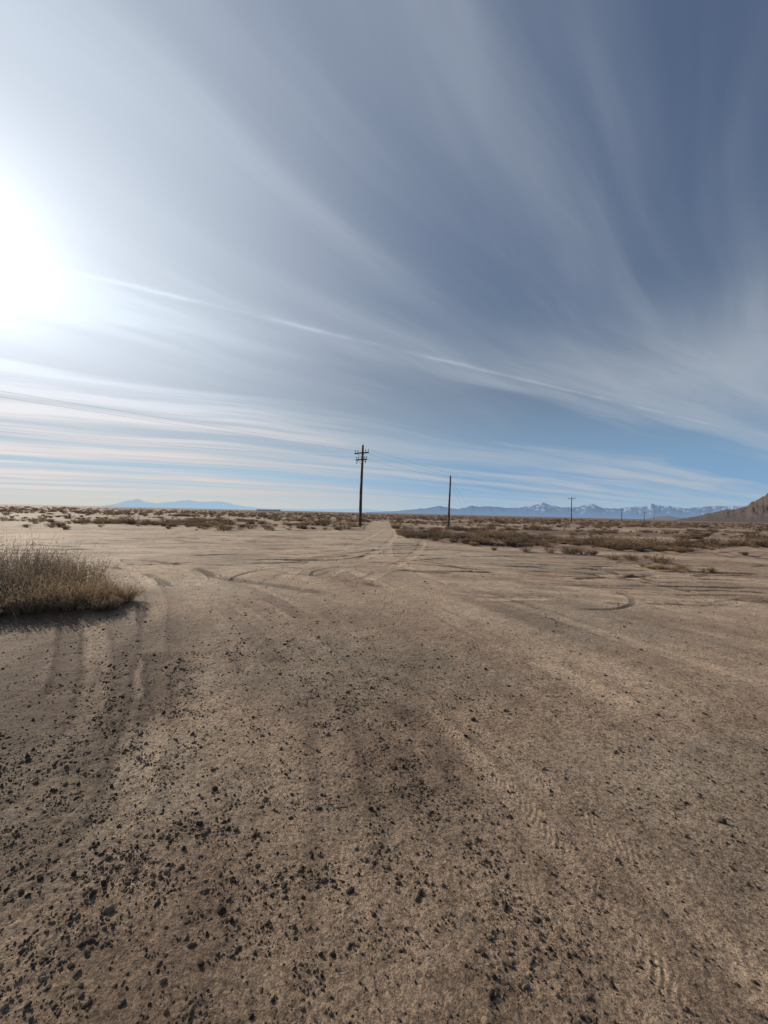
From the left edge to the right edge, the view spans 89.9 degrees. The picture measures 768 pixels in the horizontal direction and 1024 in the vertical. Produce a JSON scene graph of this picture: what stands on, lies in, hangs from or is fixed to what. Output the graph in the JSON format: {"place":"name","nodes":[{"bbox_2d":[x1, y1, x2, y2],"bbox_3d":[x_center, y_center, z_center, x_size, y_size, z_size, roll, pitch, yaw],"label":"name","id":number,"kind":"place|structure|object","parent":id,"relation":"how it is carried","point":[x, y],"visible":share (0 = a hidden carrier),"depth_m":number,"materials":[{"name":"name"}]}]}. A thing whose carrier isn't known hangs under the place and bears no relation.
{"place":"outdoors","nodes":[
{"label":"outdoors","id":0,"kind":"place"},
{"bbox_2d":[103,499,385,512],"bbox_3d":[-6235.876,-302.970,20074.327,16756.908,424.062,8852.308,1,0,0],"label":"mountain range","id":1,"kind":"structure","parent":0,"point":[184,504],"depth_m":18644.79,"materials":[{"name":"stone"}]},
{"bbox_2d":[256,509,280,511],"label":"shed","id":2,"kind":"structure","parent":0,"point":[278,510],"depth_m":594.00,"materials":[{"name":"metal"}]},
{"bbox_2d":[0,504,767,1023],"bbox_3d":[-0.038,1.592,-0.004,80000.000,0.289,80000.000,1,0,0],"label":"ground","id":3,"kind":"structure","parent":0,"point":[190,558],"depth_m":2.37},
{"bbox_2d":[0,522,145,614],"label":"sagebrush","id":4,"kind":"object","parent":3,"relation":"on","point":[18,592],"visible":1,"depth_m":6.04,"materials":[{"name":"brown plant"}]},
{"bbox_2d":[354,444,368,526],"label":"utility pole","id":5,"kind":"object","parent":3,"relation":"on","point":[362,459],"visible":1,"depth_m":40.89,"materials":[{"name":"brown wood"}]},
{"bbox_2d":[1,391,654,523],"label":"power lines","id":6,"kind":"structure","parent":5,"relation":"hanging from","point":[252,451],"depth_m":28.94,"materials":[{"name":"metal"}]},
{"bbox_2d":[0,556,767,1023],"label":"soil clods","id":7,"kind":"object","parent":3,"relation":"on","point":[204,832],"visible":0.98,"depth_m":1.79,"materials":[{"name":"black soil"}]},
{"bbox_2d":[0,505,767,563],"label":"desert scrub","id":8,"kind":"object","parent":3,"relation":"on","point":[513,538],"visible":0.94,"depth_m":35.02,"materials":[{"name":"brown plant"}]},
{"bbox_2d":[447,475,450,526],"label":"utility pole","id":9,"kind":"object","parent":3,"relation":"on","point":[448,523],"visible":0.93,"depth_m":46.91,"materials":[{"name":"brown wood"}]},
{"bbox_2d":[568,497,575,521],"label":"utility pole","id":10,"kind":"object","parent":3,"relation":"on","point":[571,498],"visible":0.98,"depth_m":138.85,"materials":[{"name":"brown wood"}]},
{"bbox_2d":[639,563,717,571],"bbox_3d":[9.478,1.775,12.359,2.140,0.210,1.223,1,0,21],"label":"dry grass tuft","id":11,"kind":"object","parent":3,"relation":"on","point":[681,567],"visible":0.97,"depth_m":12.34,"materials":[{"name":"brown plant"}]},
{"bbox_2d":[673,493,767,522],"bbox_3d":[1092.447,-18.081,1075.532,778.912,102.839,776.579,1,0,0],"label":"rocky butte","id":12,"kind":"object","parent":3,"relation":"on","point":[756,511],"visible":0.96,"depth_m":962.90,"materials":[{"name":"brown stone"}]},
{"bbox_2d":[0,0,767,510],"label":"sky","id":13,"kind":"structure","parent":0,"point":[520,246],"materials":[{"name":"blue"}]},
{"bbox_2d":[366,502,747,518],"bbox_3d":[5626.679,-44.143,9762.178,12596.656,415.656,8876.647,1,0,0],"label":"mountain range","id":14,"kind":"structure","parent":0,"point":[542,509],"depth_m":9577.33,"materials":[{"name":"stone"}]},
{"bbox_2d":[645,516,683,519],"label":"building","id":15,"kind":"structure","parent":0,"point":[664,518],"depth_m":1960.96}
]}

